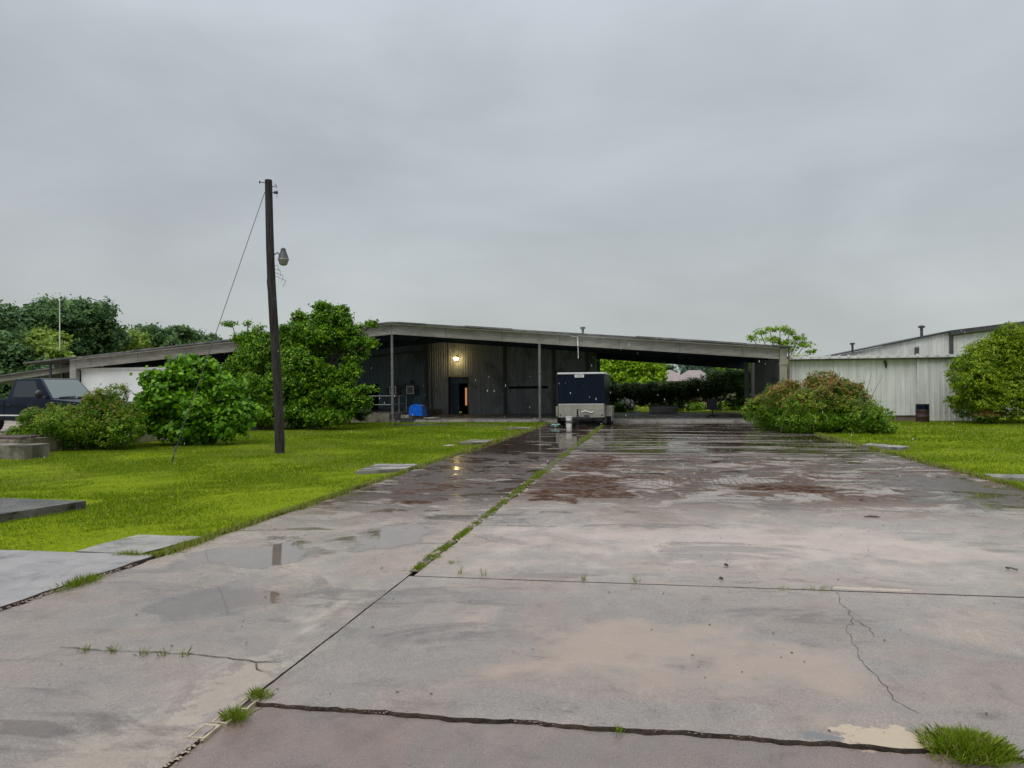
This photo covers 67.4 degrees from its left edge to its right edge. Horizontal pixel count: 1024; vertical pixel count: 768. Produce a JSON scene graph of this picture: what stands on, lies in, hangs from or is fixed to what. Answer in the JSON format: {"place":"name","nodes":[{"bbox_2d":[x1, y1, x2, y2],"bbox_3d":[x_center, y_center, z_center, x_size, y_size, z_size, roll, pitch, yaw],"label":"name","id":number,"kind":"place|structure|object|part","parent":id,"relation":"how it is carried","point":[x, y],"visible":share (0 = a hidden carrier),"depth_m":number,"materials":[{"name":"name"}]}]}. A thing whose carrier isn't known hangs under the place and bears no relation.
{"place":"outdoors","nodes":[
{"label":"outdoors","id":0,"kind":"place"},
{"bbox_2d":[0,550,154,610],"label":"side slab","id":1,"kind":"structure","parent":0,"point":[25,575],"depth_m":7.30,"materials":[{"name":"concrete"}]},
{"bbox_2d":[110,548,154,555],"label":"weed tuft","id":2,"kind":"object","parent":1,"relation":"on","point":[131,552],"visible":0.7,"depth_m":7.89,"materials":[{"name":"green plant"}]},
{"bbox_2d":[0,420,316,450],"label":"parking pad","id":3,"kind":"object","parent":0,"point":[146,437],"visible":0.06,"depth_m":23.28,"materials":[{"name":"concrete"}]},
{"bbox_2d":[0,436,27,438],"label":"old plank","id":4,"kind":"object","parent":3,"relation":"on","point":[13,437],"visible":1,"depth_m":21.47,"materials":[{"name":"grey wood"}]},
{"bbox_2d":[0,435,36,437],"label":"old plank","id":5,"kind":"object","parent":3,"relation":"on","point":[31,436],"visible":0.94,"depth_m":22.12,"materials":[{"name":"grey wood"}]},
{"bbox_2d":[0,434,44,436],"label":"old plank","id":6,"kind":"object","parent":3,"relation":"on","point":[38,435],"visible":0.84,"depth_m":22.60,"materials":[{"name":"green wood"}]},
{"bbox_2d":[0,378,130,429],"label":"pickup truck","id":7,"kind":"object","parent":3,"relation":"on","point":[40,393],"visible":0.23,"depth_m":24.89,"materials":[{"name":"blue paint"}]},
{"bbox_3d":[-15.646,0.169,24.853,1.214,0.541,0.156,-1,0,19],"label":"side window","id":8,"kind":"part","parent":7,"relation":"part of","materials":[{"name":"grey glass"}]},
{"bbox_2d":[0,494,507,767],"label":"path","id":9,"kind":"structure","parent":0,"point":[124,706],"depth_m":5.54,"materials":[{"name":"concrete"}]},
{"bbox_2d":[0,564,133,610],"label":"gap chips","id":10,"kind":"object","parent":9,"relation":"on","point":[128,566],"visible":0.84,"depth_m":6.43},
{"bbox_2d":[41,571,110,592],"bbox_3d":[-3.810,1.719,6.775,0.328,0.104,0.735,-1,0,10],"label":"weed tuft","id":11,"kind":"object","parent":9,"relation":"on","point":[82,580],"visible":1,"depth_m":6.75,"materials":[{"name":"green plant"}]},
{"bbox_2d":[75,643,96,652],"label":"weed sprig","id":12,"kind":"object","parent":9,"relation":"on","point":[85,647],"visible":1,"depth_m":5.01,"materials":[{"name":"green plant"}]},
{"bbox_2d":[105,643,120,653],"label":"weed sprig","id":13,"kind":"object","parent":9,"relation":"on","point":[113,650],"visible":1,"depth_m":4.98,"materials":[{"name":"green plant"}]},
{"bbox_2d":[134,646,154,655],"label":"weed sprig","id":14,"kind":"object","parent":9,"relation":"on","point":[140,652],"visible":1,"depth_m":4.94,"materials":[{"name":"green plant"}]},
{"bbox_2d":[156,646,169,655],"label":"weed sprig","id":15,"kind":"object","parent":9,"relation":"on","point":[162,654],"visible":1,"depth_m":4.91,"materials":[{"name":"green plant"}]},
{"bbox_2d":[66,647,278,661],"bbox_3d":[-2.207,1.731,4.936,1.600,0.001,0.076,-1,0,13],"label":"crack","id":16,"kind":"object","parent":9,"relation":"on","point":[174,653],"visible":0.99,"depth_m":4.93,"materials":[{"name":"concrete"}]},
{"bbox_2d":[154,736,203,767],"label":"block rubble","id":17,"kind":"object","parent":9,"relation":"on","point":[184,751],"visible":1,"depth_m":3.56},
{"bbox_2d":[175,646,192,656],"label":"weed sprig","id":18,"kind":"object","parent":9,"relation":"on","point":[183,653],"visible":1,"depth_m":4.89,"materials":[{"name":"green plant"}]},
{"bbox_2d":[344,452,563,495],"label":"path","id":19,"kind":"structure","parent":0,"point":[483,474],"depth_m":15.04,"materials":[{"name":"concrete"}]},
{"bbox_2d":[0,419,1023,557],"bbox_3d":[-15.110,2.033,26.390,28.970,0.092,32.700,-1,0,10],"label":"lawn","id":20,"kind":"structure","parent":0,"point":[71,546],"depth_m":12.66,"materials":[{"name":"plant"}]},
{"bbox_2d":[0,443,49,459],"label":"concrete block","id":21,"kind":"structure","parent":20,"relation":"on","point":[23,451],"depth_m":20.11,"materials":[{"name":"concrete"}]},
{"bbox_2d":[0,498,85,521],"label":"raised slab","id":22,"kind":"structure","parent":20,"relation":"on","point":[15,508],"depth_m":10.88,"materials":[{"name":"concrete"}]},
{"bbox_2d":[1,383,148,449],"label":"nandina shrub","id":23,"kind":"object","parent":20,"relation":"on","point":[104,411],"visible":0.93,"depth_m":22.82,"materials":[{"name":"green plant"}]},
{"bbox_2d":[75,535,199,553],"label":"slab","id":24,"kind":"structure","parent":20,"relation":"on","point":[149,543],"depth_m":8.45,"materials":[{"name":"concrete"}]},
{"bbox_2d":[128,352,262,445],"bbox_3d":[-10.298,0.512,25.134,4.424,3.172,2.795,-1,0,10],"label":"bigleaf shrub","id":25,"kind":"object","parent":20,"relation":"on","point":[221,408],"visible":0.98,"depth_m":24.53,"materials":[{"name":"green plant"}]},
{"bbox_2d":[218,319,297,427],"bbox_3d":[-11.689,-0.477,35.050,3.558,5.357,5.600,0,-1,-21],"label":"leaning tree","id":26,"kind":"object","parent":20,"relation":"on","point":[251,359],"visible":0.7,"depth_m":35.27,"materials":[{"name":"green plant"}]},
{"bbox_2d":[259,179,288,453],"bbox_3d":[-6.569,-1.787,21.230,0.866,7.742,0.305,-1,0,10],"label":"utility pole","id":27,"kind":"object","parent":20,"relation":"on","point":[283,259],"visible":0.98,"depth_m":21.14,"materials":[{"name":"brown wood"}]},
{"bbox_2d":[171,192,264,461],"bbox_3d":[-7.571,-1.648,19.965,0.056,7.363,3.027,-1,-1,30],"label":"guy wire","id":28,"kind":"object","parent":27,"relation":"attached to","point":[176,446],"visible":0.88,"depth_m":19.72,"materials":[{"name":"metal"}]},
{"bbox_2d":[262,299,381,428],"bbox_3d":[-8.488,-0.890,34.853,5.937,6.119,4.390,-1,-1,41],"label":"spreading tree","id":29,"kind":"object","parent":20,"relation":"on","point":[318,390],"visible":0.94,"depth_m":34.19,"materials":[{"name":"green plant"}]},
{"bbox_2d":[348,406,372,422],"bbox_3d":[-8.564,1.466,39.594,2.479,1.498,2.163,-1,0,10],"label":"dock shrub","id":30,"kind":"object","parent":20,"relation":"on","point":[360,415],"visible":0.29,"depth_m":39.79,"materials":[{"name":"green plant"}]},
{"bbox_2d":[356,464,417,474],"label":"concrete slab","id":31,"kind":"structure","parent":20,"relation":"on","point":[381,468],"depth_m":15.95,"materials":[{"name":"concrete"}]},
{"bbox_2d":[391,424,451,425],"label":"dark slab","id":32,"kind":"structure","parent":20,"relation":"on","point":[421,424],"depth_m":38.04,"materials":[{"name":"concrete"}]},
{"bbox_2d":[459,440,491,446],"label":"concrete slab","id":33,"kind":"structure","parent":20,"relation":"on","point":[471,442],"depth_m":23.80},
{"bbox_2d":[503,427,529,429],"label":"concrete slab","id":34,"kind":"structure","parent":20,"relation":"on","point":[516,428],"depth_m":32.63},
{"bbox_2d":[0,0,1023,373],"label":"sky","id":35,"kind":"structure","parent":0,"point":[839,173],"materials":[{"name":"grey"}]},
{"bbox_2d":[49,518,993,730],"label":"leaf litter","id":36,"kind":"object","parent":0,"point":[588,585],"visible":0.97,"depth_m":5.86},
{"bbox_2d":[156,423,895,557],"bbox_3d":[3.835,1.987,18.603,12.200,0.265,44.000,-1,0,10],"label":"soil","id":37,"kind":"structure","parent":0,"point":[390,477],"depth_m":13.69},
{"bbox_2d":[186,724,220,743],"bbox_3d":[-1.525,1.756,3.804,0.094,0.077,0.156,-1,0,8],"label":"hollow block","id":38,"kind":"object","parent":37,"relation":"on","point":[211,732],"depth_m":3.79,"materials":[{"name":"concrete"}]},
{"bbox_2d":[210,710,238,726],"bbox_3d":[-1.475,1.757,3.973,0.094,0.077,0.156,-1,0,11],"label":"hollow block","id":39,"kind":"object","parent":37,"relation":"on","point":[225,723],"depth_m":3.91,"materials":[{"name":"concrete"}]},
{"bbox_2d":[231,697,260,711],"bbox_3d":[-1.434,1.758,4.144,0.094,0.077,0.156,-1,0,9],"label":"hollow block","id":40,"kind":"object","parent":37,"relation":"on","point":[248,704],"depth_m":4.13,"materials":[{"name":"concrete"}]},
{"bbox_2d":[410,423,605,571],"bbox_3d":[1.814,1.838,22.442,0.243,0.001,31.150,-1,0,10],"label":"joint moss","id":41,"kind":"object","parent":37,"relation":"on","point":[425,562],"visible":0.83,"depth_m":10.52,"materials":[{"name":"plant"}]},
{"bbox_2d":[403,482,527,572],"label":"concrete chips","id":42,"kind":"object","parent":41,"relation":"on","point":[470,524],"visible":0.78,"depth_m":9.07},
{"bbox_2d":[413,423,604,571],"bbox_3d":[1.796,1.825,22.215,0.589,0.052,30.637,-1,0,10],"label":"grass strip","id":43,"kind":"object","parent":41,"relation":"on","point":[420,566],"visible":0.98,"depth_m":11.47,"materials":[{"name":"green plant"}]},
{"bbox_2d":[469,422,604,451],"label":"path","id":44,"kind":"structure","parent":0,"point":[550,438],"depth_m":25.98,"materials":[{"name":"concrete"}]},
{"bbox_2d":[565,416,572,426],"bbox_3d":[2.550,1.700,34.361,0.332,0.480,0.346,-1,0,10],"label":"bucket","id":45,"kind":"object","parent":44,"relation":"on","point":[568,421],"visible":1,"depth_m":34.26,"materials":[{"name":"white paint"}]},
{"bbox_2d":[556,372,613,426],"bbox_3d":[3.510,0.725,37.216,2.690,2.500,6.720,-1,0,10],"label":"cargo trailer","id":46,"kind":"object","parent":44,"relation":"on","point":[583,395],"visible":0.98,"depth_m":35.51,"materials":[{"name":"metal"}]},
{"bbox_2d":[396,412,754,422],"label":"barn floor","id":47,"kind":"structure","parent":0,"point":[674,417],"depth_m":43.00,"materials":[{"name":"concrete"}]},
{"bbox_2d":[399,415,415,421],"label":"white crate","id":48,"kind":"object","parent":47,"relation":"on","point":[411,418],"visible":0.99,"depth_m":41.62,"materials":[{"name":"plastic"}]},
{"bbox_2d":[409,404,429,418],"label":"covered cart","id":49,"kind":"object","parent":47,"relation":"on","point":[420,411],"visible":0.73,"depth_m":43.30,"materials":[{"name":"plastic"}]},
{"bbox_2d":[423,417,438,419],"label":"shallow pan","id":50,"kind":"object","parent":47,"relation":"on","point":[430,418],"visible":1,"depth_m":42.36,"materials":[{"name":"metal"}]},
{"bbox_2d":[648,405,678,413],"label":"stock trough","id":51,"kind":"object","parent":47,"relation":"on","point":[661,409],"visible":0.96,"depth_m":49.76,"materials":[{"name":"metal"}]},
{"bbox_2d":[705,399,719,417],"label":"office chair","id":52,"kind":"object","parent":47,"relation":"on","point":[712,404],"visible":1,"depth_m":42.06,"materials":[{"name":"fabric"}]},
{"bbox_2d":[169,707,1023,767],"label":"driveway","id":53,"kind":"structure","parent":0,"point":[268,737],"depth_m":3.61,"materials":[{"name":"concrete"}]},
{"bbox_2d":[217,702,261,724],"bbox_3d":[-1.410,1.689,3.961,0.250,0.076,0.210,-1,0,10],"label":"weed tuft","id":54,"kind":"object","parent":53,"relation":"on","point":[233,714],"visible":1,"depth_m":3.95,"materials":[{"name":"green plant"}]},
{"bbox_2d":[611,724,625,733],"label":"weed sprig","id":55,"kind":"object","parent":53,"relation":"on","point":[619,729],"visible":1,"depth_m":3.78,"materials":[{"name":"green plant"}]},
{"bbox_2d":[459,403,743,412],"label":"lawn","id":56,"kind":"structure","parent":0,"point":[701,411],"depth_m":56.49,"materials":[{"name":"plant"}]},
{"bbox_2d":[613,396,637,411],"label":"flowering bush","id":57,"kind":"object","parent":56,"relation":"on","point":[621,405],"visible":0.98,"depth_m":56.06,"materials":[{"name":"plant"}]},
{"bbox_2d":[600,359,668,385],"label":"lime tree","id":58,"kind":"object","parent":56,"relation":"on","point":[620,372],"visible":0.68,"depth_m":63.82,"materials":[{"name":"green plant"}]},
{"bbox_2d":[657,370,689,403],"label":"house","id":59,"kind":"structure","parent":56,"relation":"on","point":[674,376],"depth_m":87.46,"materials":[{"name":"brick"}]},
{"bbox_2d":[610,367,750,411],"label":"hedge","id":60,"kind":"object","parent":56,"relation":"on","point":[717,385],"visible":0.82,"depth_m":56.35,"materials":[{"name":"green plant"}]},
{"bbox_2d":[673,370,706,403],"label":"house","id":61,"kind":"structure","parent":56,"relation":"on","point":[694,373],"depth_m":88.49,"materials":[{"name":"brick"}]},
{"bbox_2d":[684,401,706,410],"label":"garden bush","id":62,"kind":"object","parent":56,"relation":"on","point":[698,406],"visible":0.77,"depth_m":59.04,"materials":[{"name":"green plant"}]},
{"bbox_2d":[713,401,737,410],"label":"garden bush","id":63,"kind":"object","parent":56,"relation":"on","point":[726,407],"visible":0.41,"depth_m":58.40,"materials":[{"name":"green plant"}]},
{"bbox_2d":[746,325,820,378],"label":"arching tree","id":64,"kind":"object","parent":56,"relation":"on","point":[783,328],"visible":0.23,"depth_m":57.20,"materials":[{"name":"green plant"}]},
{"bbox_2d":[250,576,1023,761],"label":"driveway","id":65,"kind":"structure","parent":0,"point":[597,657],"depth_m":4.71,"materials":[{"name":"concrete"}]},
{"bbox_2d":[243,685,278,700],"bbox_3d":[-1.395,1.696,4.224,0.226,0.066,0.196,-1,0,10],"label":"weed tuft","id":66,"kind":"object","parent":65,"relation":"on","point":[258,693],"visible":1,"depth_m":4.22,"materials":[{"name":"green plant"}]},
{"bbox_2d":[276,704,828,741],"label":"edge chips","id":67,"kind":"object","parent":65,"relation":"on","point":[515,721],"visible":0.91,"depth_m":3.90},
{"bbox_2d":[836,592,913,710],"bbox_3d":[2.308,1.696,5.133,0.142,0.001,2.431,-1,0,14],"label":"crack","id":68,"kind":"object","parent":65,"relation":"on","point":[860,659],"visible":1,"depth_m":4.76,"materials":[{"name":"concrete"}]},
{"bbox_2d":[906,719,1023,767],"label":"weed tuft","id":69,"kind":"object","parent":65,"relation":"on","point":[971,745],"visible":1,"depth_m":3.51,"materials":[{"name":"green plant"}]},
{"bbox_2d":[592,422,815,434],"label":"driveway","id":70,"kind":"structure","parent":0,"point":[680,428],"depth_m":31.85,"materials":[{"name":"concrete"}]},
{"bbox_2d":[414,505,1023,597],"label":"driveway","id":71,"kind":"structure","parent":0,"point":[937,553],"depth_m":7.95,"materials":[{"name":"concrete"}]},
{"bbox_2d":[563,435,920,462],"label":"driveway","id":72,"kind":"structure","parent":0,"point":[775,448],"depth_m":21.04,"materials":[{"name":"concrete"}]},
{"bbox_2d":[506,460,1023,514],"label":"driveway","id":73,"kind":"structure","parent":0,"point":[875,487],"depth_m":12.86,"materials":[{"name":"concrete"}]},
{"bbox_2d":[644,507,1019,514],"bbox_3d":[4.601,1.712,10.350,5.602,0.001,0.144,-1,0,11],"label":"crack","id":74,"kind":"object","parent":73,"relation":"on","point":[792,509],"visible":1,"depth_m":10.53,"materials":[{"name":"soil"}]},
{"bbox_2d":[825,417,1023,485],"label":"lawn","id":75,"kind":"structure","parent":0,"point":[1021,467],"depth_m":20.05,"materials":[{"name":"plant"}]},
{"bbox_2d":[740,370,899,433],"bbox_3d":[11.314,0.700,29.826,4.307,2.540,7.015,0,-1,-38],"label":"red tipped shrub","id":76,"kind":"object","parent":75,"relation":"on","point":[819,403],"visible":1,"depth_m":28.59,"materials":[{"name":"green plant"}]},
{"bbox_2d":[856,376,881,414],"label":"bare twigs","id":77,"kind":"object","parent":76,"relation":"on","point":[866,393],"visible":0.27,"depth_m":29.09,"materials":[{"name":"brown plant"}]},
{"bbox_2d":[862,443,908,450],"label":"concrete slab","id":78,"kind":"structure","parent":75,"relation":"on","point":[894,447],"depth_m":20.72,"materials":[{"name":"concrete"}]},
{"bbox_2d":[915,404,929,421],"bbox_3d":[19.427,1.389,36.352,0.600,0.880,0.596,-1,0,10],"label":"oil barrel","id":79,"kind":"object","parent":75,"relation":"on","point":[922,412],"visible":0.91,"depth_m":36.11,"materials":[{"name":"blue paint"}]},
{"bbox_2d":[941,320,1023,422],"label":"feathery tree","id":80,"kind":"object","parent":75,"relation":"on","point":[990,372],"visible":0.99,"depth_m":34.16,"materials":[{"name":"green plant"}]},
{"bbox_2d":[971,409,1007,423],"bbox_3d":[21.026,1.497,33.784,1.561,0.805,1.187,0,0,-12],"label":"shrub","id":81,"kind":"object","parent":75,"relation":"on","point":[986,416],"visible":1,"depth_m":33.53,"materials":[{"name":"green plant"}]},
{"bbox_2d":[985,474,1023,480],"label":"concrete slab","id":82,"kind":"structure","parent":75,"relation":"on","point":[1012,476],"depth_m":13.79,"materials":[{"name":"concrete"}]},
{"bbox_3d":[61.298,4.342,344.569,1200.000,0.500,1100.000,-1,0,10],"label":"ground","id":83,"kind":"structure","parent":0,"visible":0},
{"bbox_2d":[0,363,35,397],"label":"background tree","id":84,"kind":"object","parent":83,"relation":"on","point":[3,392],"visible":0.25,"depth_m":66.36,"materials":[{"name":"green plant"}]},
{"bbox_2d":[0,328,46,390],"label":"background tree","id":85,"kind":"object","parent":83,"relation":"on","point":[10,354],"visible":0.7,"depth_m":67.82,"materials":[{"name":"green plant"}]},
{"bbox_2d":[0,299,50,339],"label":"background tree","id":86,"kind":"object","parent":83,"relation":"on","point":[26,317],"visible":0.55,"depth_m":74.49,"materials":[{"name":"green plant"}]},
{"bbox_2d":[4,353,57,397],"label":"background tree","id":87,"kind":"object","parent":83,"relation":"on","point":[36,367],"visible":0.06,"depth_m":67.49,"materials":[{"name":"green plant"}]},
{"bbox_2d":[4,324,74,369],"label":"background tree","id":88,"kind":"object","parent":83,"relation":"on","point":[44,340],"visible":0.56,"depth_m":69.31,"materials":[{"name":"green plant"}]},
{"bbox_2d":[23,293,88,324],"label":"background tree","id":89,"kind":"object","parent":83,"relation":"on","point":[53,302],"visible":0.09,"depth_m":77.60,"materials":[{"name":"green plant"}]},
{"bbox_2d":[59,291,60,352],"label":"mast","id":90,"kind":"object","parent":83,"relation":"on","point":[59,320],"visible":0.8,"depth_m":68.08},
{"bbox_2d":[0,365,127,383],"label":"lean to shed","id":91,"kind":"object","parent":83,"relation":"on","point":[58,372],"visible":0.06,"depth_m":48.09,"materials":[{"name":"metal"}]},
{"bbox_2d":[33,294,129,356],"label":"background tree","id":92,"kind":"object","parent":83,"relation":"on","point":[95,323],"visible":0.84,"depth_m":75.30,"materials":[{"name":"green plant"}]},
{"bbox_2d":[74,324,135,355],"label":"background tree","id":93,"kind":"object","parent":83,"relation":"on","point":[126,338],"visible":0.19,"depth_m":77.86,"materials":[{"name":"green plant"}]},
{"bbox_2d":[121,328,152,351],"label":"background tree","id":94,"kind":"object","parent":83,"relation":"on","point":[139,342],"visible":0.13,"depth_m":87.03,"materials":[{"name":"green plant"}]},
{"bbox_2d":[129,322,182,347],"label":"background tree","id":95,"kind":"object","parent":83,"relation":"on","point":[163,337],"visible":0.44,"depth_m":91.36,"materials":[{"name":"green plant"}]},
{"bbox_2d":[167,324,208,343],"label":"background tree","id":96,"kind":"object","parent":83,"relation":"on","point":[188,334],"visible":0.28,"depth_m":95.49,"materials":[{"name":"green plant"}]},
{"bbox_2d":[200,331,222,340],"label":"background tree","id":97,"kind":"object","parent":83,"relation":"on","point":[210,337],"visible":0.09,"depth_m":99.00,"materials":[{"name":"green plant"}]},
{"bbox_2d":[345,409,440,422],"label":"loading dock","id":98,"kind":"object","parent":83,"relation":"on","point":[382,415],"visible":0.12,"depth_m":42.50,"materials":[{"name":"concrete"}]},
{"bbox_2d":[370,395,406,413],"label":"dock railing","id":99,"kind":"object","parent":98,"relation":"on","point":[396,404],"visible":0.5,"depth_m":42.95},
{"bbox_2d":[23,322,790,421],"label":"open sided barn","id":100,"kind":"structure","parent":83,"relation":"on","point":[449,369],"depth_m":50.27,"materials":[{"name":"metal"}]},
{"bbox_2d":[363,384,377,408],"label":"dock door","id":101,"kind":"structure","parent":100,"relation":"in","point":[375,395],"depth_m":52.38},
{"bbox_2d":[388,385,400,394],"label":"window","id":102,"kind":"structure","parent":100,"relation":"in","point":[397,388],"depth_m":52.08,"materials":[{"name":"grey glass"}]},
{"bbox_2d":[405,385,418,394],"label":"window","id":103,"kind":"structure","parent":100,"relation":"in","point":[409,389],"depth_m":51.89,"materials":[{"name":"grey glass"}]},
{"bbox_2d":[452,384,458,413],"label":"door","id":104,"kind":"structure","parent":100,"relation":"in","point":[455,387],"depth_m":51.87,"materials":[{"name":"metal"}]},
{"bbox_2d":[461,383,467,413],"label":"doorway","id":105,"kind":"structure","parent":100,"relation":"in","point":[464,408],"depth_m":52.53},
{"bbox_2d":[661,363,676,372],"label":"distant tree","id":106,"kind":"object","parent":83,"relation":"on","point":[669,367],"visible":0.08,"depth_m":121.88,"materials":[{"name":"green plant"}]},
{"bbox_2d":[675,365,714,374],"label":"distant tree","id":107,"kind":"object","parent":83,"relation":"on","point":[683,368],"visible":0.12,"depth_m":114.83,"materials":[{"name":"teal plant"}]},
{"bbox_2d":[707,363,750,380],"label":"yellow green tree","id":108,"kind":"object","parent":83,"relation":"on","point":[719,369],"visible":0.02,"depth_m":65.45,"materials":[{"name":"green plant"}]},
{"bbox_2d":[787,353,981,420],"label":"white metal building","id":109,"kind":"structure","parent":83,"relation":"on","point":[906,384],"depth_m":37.82,"materials":[{"name":"metal"}]},
{"bbox_2d":[825,321,1023,413],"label":"tall metal building","id":110,"kind":"structure","parent":83,"relation":"on","point":[952,341],"depth_m":48.14,"materials":[{"name":"pale painted corrugated sheet metal"},{"name":"dark metal trim"}]}
]}

